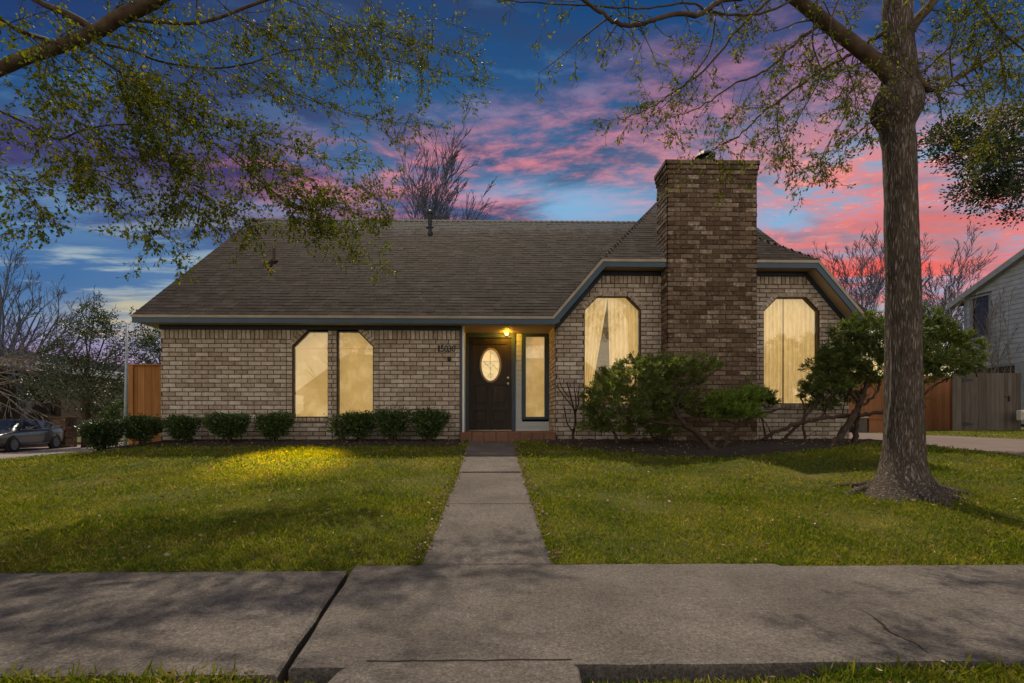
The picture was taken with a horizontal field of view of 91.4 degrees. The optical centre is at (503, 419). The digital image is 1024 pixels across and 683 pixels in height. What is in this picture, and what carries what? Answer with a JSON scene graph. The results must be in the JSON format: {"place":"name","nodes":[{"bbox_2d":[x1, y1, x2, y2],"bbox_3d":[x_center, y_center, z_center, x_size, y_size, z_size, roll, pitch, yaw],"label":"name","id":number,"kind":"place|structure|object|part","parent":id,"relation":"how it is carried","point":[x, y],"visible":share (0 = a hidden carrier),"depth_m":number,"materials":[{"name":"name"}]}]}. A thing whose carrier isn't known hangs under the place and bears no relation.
{"place":"outdoors","nodes":[
{"label":"outdoors","id":0,"kind":"place"},
{"bbox_2d":[0,442,122,458],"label":"side street","id":1,"kind":"structure","parent":0,"point":[26,452],"depth_m":22.22,"materials":[{"name":"concrete"}]},
{"bbox_2d":[0,419,65,452],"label":"parked car","id":2,"kind":"object","parent":1,"relation":"on","point":[16,435],"visible":0.98,"depth_m":22.64,"materials":[{"name":"paint"}]},
{"bbox_3d":[-21.661,0.222,22.794,0.262,0.415,1.370,0,0,-13],"label":"side window","id":3,"kind":"part","parent":2,"relation":"part of","materials":[{"name":"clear glass"}]},
{"bbox_3d":[-21.948,0.207,23.970,0.247,0.385,1.010,0,0,-13],"label":"side window","id":4,"kind":"part","parent":2,"relation":"part of","materials":[{"name":"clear glass"}]},
{"bbox_2d":[49,417,77,446],"bbox_3d":[-22.636,0.614,25.752,0.859,1.553,0.800,0,0,-1],"label":"brick mailbox","id":5,"kind":"object","parent":1,"relation":"on","point":[68,424],"visible":0.69,"depth_m":25.52,"materials":[{"name":"brown brick"}]},
{"bbox_2d":[0,571,346,682],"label":"sidewalk","id":6,"kind":"structure","parent":0,"point":[181,621],"depth_m":2.39,"materials":[{"name":"concrete"}]},
{"bbox_2d":[0,427,1023,682],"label":"lawn ground","id":7,"kind":"structure","parent":0,"point":[536,485],"depth_m":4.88,"materials":[{"name":"green plant"}]},
{"bbox_2d":[0,311,98,418],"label":"bare tree","id":8,"kind":"object","parent":7,"relation":"on","point":[19,371],"visible":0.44,"depth_m":29.32,"materials":[{"name":"brown plant"}]},
{"bbox_2d":[0,340,102,447],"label":"bare shrub","id":9,"kind":"object","parent":7,"relation":"on","point":[4,359],"visible":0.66,"depth_m":24.68,"materials":[{"name":"brown plant"}]},
{"bbox_2d":[0,234,122,385],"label":"bare tree","id":10,"kind":"object","parent":7,"relation":"on","point":[19,322],"visible":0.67,"depth_m":32.29,"materials":[{"name":"brown plant"}]},
{"bbox_2d":[0,440,122,448],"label":"street kerb","id":11,"kind":"structure","parent":7,"relation":"on","point":[78,443],"depth_m":25.77,"materials":[{"name":"concrete"}]},
{"bbox_2d":[0,348,124,435],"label":"neighbour house","id":12,"kind":"structure","parent":7,"relation":"on","point":[56,411],"depth_m":32.23,"materials":[{"name":"beige paint"}]},
{"bbox_2d":[1,293,159,447],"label":"broadleaf tree","id":13,"kind":"object","parent":7,"relation":"on","point":[85,385],"visible":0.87,"depth_m":25.24,"materials":[{"name":"green plant"}]},
{"bbox_2d":[73,417,127,451],"bbox_3d":[-7.082,0.287,8.755,0.778,0.690,0.672,0,0,-1],"label":"hedge shrub","id":14,"kind":"object","parent":7,"relation":"on","point":[101,435],"visible":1,"depth_m":8.64,"materials":[{"name":"green plant"}]},
{"bbox_2d":[97,399,123,446],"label":"leafy shrub","id":15,"kind":"object","parent":7,"relation":"on","point":[115,414],"visible":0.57,"depth_m":20.55,"materials":[{"name":"green plant"}]},
{"bbox_2d":[121,320,127,444],"bbox_3d":[-11.200,-0.981,14.779,0.192,3.933,0.106,0,0,-1],"label":"metal pole","id":16,"kind":"object","parent":7,"relation":"on","point":[126,385],"visible":0.74,"depth_m":14.75,"materials":[{"name":"metal"}]},
{"bbox_2d":[127,364,160,444],"bbox_3d":[-7.265,-0.194,10.202,0.759,1.888,0.070,0,0,-1],"label":"cedar fence","id":17,"kind":"object","parent":7,"relation":"on","point":[144,389],"visible":0.51,"depth_m":10.21,"materials":[{"name":"brown wood"}]},
{"bbox_2d":[128,307,160,363],"bbox_3d":[-23.647,-3.116,33.588,3.228,9.136,2.518,0,0,-1],"label":"background tree","id":18,"kind":"object","parent":7,"relation":"on","point":[157,348],"visible":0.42,"depth_m":33.29,"materials":[{"name":"green plant"}]},
{"bbox_2d":[0,0,501,286],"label":"street tree","id":19,"kind":"object","parent":7,"relation":"on","point":[111,22],"visible":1,"depth_m":5.64,"materials":[{"name":"green plant"}]},
{"bbox_2d":[353,147,426,217],"bbox_3d":[-7.108,-7.155,30.573,8.345,16.010,4.524,0,0,35],"label":"bare tree","id":20,"kind":"object","parent":7,"relation":"on","point":[408,176],"visible":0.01,"depth_m":27.94,"materials":[{"name":"brown plant"}]},
{"bbox_2d":[360,103,497,219],"bbox_3d":[-3.469,-7.817,26.836,7.213,17.334,8.229,0,0,17],"label":"bare tree","id":21,"kind":"object","parent":7,"relation":"on","point":[422,203],"visible":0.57,"depth_m":26.25,"materials":[{"name":"brown plant"}]},
{"bbox_2d":[328,661,581,682],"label":"kerb walk","id":22,"kind":"structure","parent":7,"relation":"on","point":[542,672],"depth_m":1.85,"materials":[{"name":"concrete"}]},
{"bbox_2d":[73,438,881,456],"bbox_3d":[-0.225,0.496,8.723,15.100,0.248,2.550,0,0,-1],"label":"mulch bed","id":23,"kind":"object","parent":7,"relation":"on","point":[737,447],"visible":0.71,"depth_m":9.13,"materials":[{"name":"soil"}]},
{"bbox_2d":[118,413,163,444],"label":"hedge shrub","id":24,"kind":"object","parent":23,"relation":"on","point":[143,429],"visible":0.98,"depth_m":9.10,"materials":[{"name":"green plant"}]},
{"bbox_2d":[161,413,201,442],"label":"hedge shrub","id":25,"kind":"object","parent":23,"relation":"on","point":[181,428],"visible":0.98,"depth_m":9.22,"materials":[{"name":"green plant"}]},
{"bbox_2d":[199,410,251,442],"bbox_3d":[-5.177,0.163,9.314,0.903,0.683,0.848,0,0,-1],"label":"hedge shrub","id":26,"kind":"object","parent":23,"relation":"on","point":[229,426],"visible":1,"depth_m":9.22,"materials":[{"name":"green plant"}]},
{"bbox_2d":[251,410,296,441],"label":"hedge shrub","id":27,"kind":"object","parent":23,"relation":"on","point":[271,425],"visible":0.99,"depth_m":9.31,"materials":[{"name":"green plant"}]},
{"bbox_2d":[323,411,357,441],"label":"hedge shrub","id":28,"kind":"object","parent":23,"relation":"on","point":[343,429],"visible":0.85,"depth_m":9.29,"materials":[{"name":"green plant"}]},
{"bbox_2d":[343,410,379,441],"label":"hedge shrub","id":29,"kind":"object","parent":23,"relation":"on","point":[362,429],"visible":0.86,"depth_m":9.33,"materials":[{"name":"green plant"}]},
{"bbox_2d":[369,404,414,441],"bbox_3d":[-2.093,0.085,9.454,0.889,0.825,0.772,0,0,-1],"label":"hedge shrub","id":30,"kind":"object","parent":23,"relation":"on","point":[394,423],"visible":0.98,"depth_m":9.36,"materials":[{"name":"green plant"}]},
{"bbox_2d":[407,407,451,441],"bbox_3d":[-1.370,0.118,9.461,0.865,0.760,0.775,0,0,-1],"label":"hedge shrub","id":31,"kind":"object","parent":23,"relation":"on","point":[429,422],"visible":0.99,"depth_m":9.35,"materials":[{"name":"green plant"}]},
{"bbox_2d":[549,375,588,441],"bbox_3d":[1.242,-0.214,9.303,0.784,1.268,0.277,0,0,-1],"label":"bare shrub","id":32,"kind":"object","parent":23,"relation":"on","point":[574,426],"visible":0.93,"depth_m":9.30,"materials":[{"name":"brown plant"}]},
{"bbox_2d":[574,350,725,449],"bbox_3d":[2.610,-0.317,8.784,2.687,1.886,1.565,0,0,-1],"label":"juniper shrub","id":33,"kind":"object","parent":23,"relation":"on","point":[615,387],"visible":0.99,"depth_m":8.70,"materials":[{"name":"green plant"}]},
{"bbox_2d":[699,379,782,447],"bbox_3d":[4.181,-0.070,8.689,1.561,1.316,1.004,0,0,-1],"label":"juniper shrub","id":34,"kind":"object","parent":23,"relation":"on","point":[729,406],"visible":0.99,"depth_m":8.50,"materials":[{"name":"green plant"}]},
{"bbox_2d":[728,382,782,440],"bbox_3d":[4.683,-0.114,9.259,1.026,1.182,0.698,0,0,-1],"label":"juniper shrub","id":35,"kind":"object","parent":23,"relation":"on","point":[772,400],"visible":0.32,"depth_m":9.20,"materials":[{"name":"green plant"}]},
{"bbox_2d":[761,302,992,445],"bbox_3d":[6.574,-0.675,8.974,4.037,2.721,1.504,0,0,12],"label":"juniper tree","id":36,"kind":"object","parent":23,"relation":"on","point":[840,357],"visible":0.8,"depth_m":8.78,"materials":[{"name":"green plant"}]},
{"bbox_2d":[422,504,552,564],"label":"front walk","id":37,"kind":"structure","parent":7,"relation":"on","point":[487,534],"depth_m":3.87,"materials":[{"name":"concrete"}]},
{"bbox_2d":[446,473,531,503],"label":"front walk","id":38,"kind":"structure","parent":7,"relation":"on","point":[489,488],"depth_m":5.67,"materials":[{"name":"concrete"}]},
{"bbox_2d":[459,454,521,472],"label":"front walk","id":39,"kind":"structure","parent":7,"relation":"on","point":[495,463],"depth_m":7.34,"materials":[{"name":"concrete"}]},
{"bbox_2d":[465,441,515,453],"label":"front walk","id":40,"kind":"structure","parent":7,"relation":"on","point":[493,447],"depth_m":8.90,"materials":[{"name":"concrete"}]},
{"bbox_2d":[131,148,875,441],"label":"brick house","id":41,"kind":"structure","parent":7,"relation":"on","point":[484,330],"depth_m":10.04,"materials":[{"name":"brown brick"}]},
{"bbox_2d":[293,331,327,416],"bbox_3d":[-3.840,-0.911,10.005,0.696,1.714,0.099,0,0,-1],"label":"window","id":42,"kind":"structure","parent":41,"relation":"in","point":[312,353],"depth_m":10.05,"materials":[{"name":"beige glass"}]},
{"bbox_2d":[337,331,372,416],"bbox_3d":[-2.954,-0.917,10.022,0.714,1.707,0.099,0,0,-1],"label":"window","id":43,"kind":"structure","parent":41,"relation":"in","point":[356,352],"depth_m":10.07,"materials":[{"name":"beige glass"}]},
{"bbox_2d":[469,338,510,430],"bbox_3d":[-0.296,-0.790,11.089,0.948,2.071,0.105,0,0,-1],"label":"door","id":44,"kind":"structure","parent":41,"relation":"in","point":[489,358],"depth_m":11.10,"materials":[{"name":"paint"}]},
{"bbox_2d":[584,297,639,403],"bbox_3d":[2.188,-1.411,10.198,1.140,2.180,0.245,0,0,-1],"label":"window","id":45,"kind":"structure","parent":41,"relation":"in","point":[611,325],"depth_m":10.20,"materials":[{"name":"beige glass"}]},
{"bbox_2d":[764,298,817,403],"bbox_3d":[5.828,-1.406,10.271,1.131,2.165,0.245,0,0,-1],"label":"window","id":46,"kind":"structure","parent":41,"relation":"in","point":[790,324],"depth_m":10.27,"materials":[{"name":"beige glass"}]},
{"bbox_2d":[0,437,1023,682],"bbox_3d":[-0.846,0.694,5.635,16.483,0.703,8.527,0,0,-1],"label":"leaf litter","id":47,"kind":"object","parent":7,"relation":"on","point":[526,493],"visible":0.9,"depth_m":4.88,"materials":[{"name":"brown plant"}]},
{"bbox_2d":[497,0,1023,509],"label":"street tree","id":48,"kind":"object","parent":7,"relation":"on","point":[905,88],"visible":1,"depth_m":5.04,"materials":[{"name":"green plant"}]},
{"bbox_2d":[849,417,868,431],"bbox_3d":[11.796,0.214,16.789,0.537,0.633,0.560,0,0,-1],"label":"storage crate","id":49,"kind":"object","parent":7,"relation":"on","point":[863,424],"visible":0.2,"depth_m":16.54,"materials":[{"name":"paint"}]},
{"bbox_2d":[867,417,882,431],"bbox_3d":[12.375,0.219,16.801,0.631,0.623,0.560,0,0,-1],"label":"fence","id":50,"kind":"object","parent":7,"relation":"on","point":[874,424],"visible":0.46,"depth_m":16.55,"materials":[{"name":"orange wood"}]},
{"bbox_2d":[809,221,949,364],"bbox_3d":[22.164,-5.359,30.548,7.595,12.217,7.688,0,0,-1],"label":"bare tree","id":51,"kind":"object","parent":7,"relation":"on","point":[875,286],"visible":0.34,"depth_m":29.97,"materials":[{"name":"brown plant"}]},
{"bbox_2d":[849,376,951,429],"bbox_3d":[13.399,-0.502,17.456,4.738,2.145,0.070,0,0,-1],"label":"orange fence","id":52,"kind":"object","parent":7,"relation":"on","point":[938,413],"visible":0.14,"depth_m":17.50,"materials":[{"name":"brown wood"}]},
{"bbox_2d":[874,222,998,375],"bbox_3d":[28.532,-6.090,33.632,7.180,13.679,6.841,0,0,28],"label":"bare tree","id":53,"kind":"object","parent":7,"relation":"on","point":[948,288],"visible":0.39,"depth_m":32.16,"materials":[{"name":"brown plant"}]},
{"bbox_2d":[928,253,982,369],"bbox_3d":[35.836,-5.999,37.907,6.230,13.499,5.435,0,0,19],"label":"bare tree","id":54,"kind":"object","parent":7,"relation":"on","point":[958,293],"visible":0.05,"depth_m":37.25,"materials":[{"name":"brown plant"}]},
{"bbox_2d":[917,91,1023,232],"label":"evergreen tree","id":55,"kind":"object","parent":7,"relation":"on","point":[1008,180],"visible":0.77,"depth_m":10.51,"materials":[{"name":"green plant"}]},
{"bbox_2d":[947,248,1023,426],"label":"neighbour house","id":56,"kind":"structure","parent":7,"relation":"on","point":[1008,275],"depth_m":21.56,"materials":[{"name":"grey wood"}]},
{"bbox_2d":[969,292,991,339],"bbox_3d":[21.543,-4.650,22.555,0.120,1.978,0.978,0,0,-1],"label":"window","id":57,"kind":"structure","parent":56,"relation":"in","point":[983,301],"depth_m":22.57,"materials":[{"name":"glass"}]},
{"bbox_2d":[941,285,1023,372],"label":"climbing vine","id":58,"kind":"object","parent":56,"relation":"attached to","point":[995,342],"visible":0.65,"depth_m":21.53,"materials":[{"name":"brown plant"}]},
{"bbox_2d":[952,373,1020,429],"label":"wooden gate","id":59,"kind":"structure","parent":7,"relation":"on","point":[986,401],"depth_m":16.11,"materials":[{"name":"grey wood"}]},
{"bbox_2d":[1016,410,1023,420],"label":"white box","id":60,"kind":"object","parent":7,"relation":"on","point":[1019,415],"visible":1,"depth_m":15.79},
{"bbox_2d":[0,0,1023,375],"label":"sky","id":61,"kind":"structure","parent":0,"point":[547,161],"materials":[{"name":"blue"}]},
{"bbox_2d":[288,564,1023,682],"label":"sidewalk","id":62,"kind":"structure","parent":0,"point":[619,630],"depth_m":2.39,"materials":[{"name":"concrete"}]},
{"bbox_2d":[849,432,1023,455],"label":"driveway","id":63,"kind":"structure","parent":0,"point":[1010,446],"depth_m":9.65,"materials":[{"name":"concrete"}]}
]}

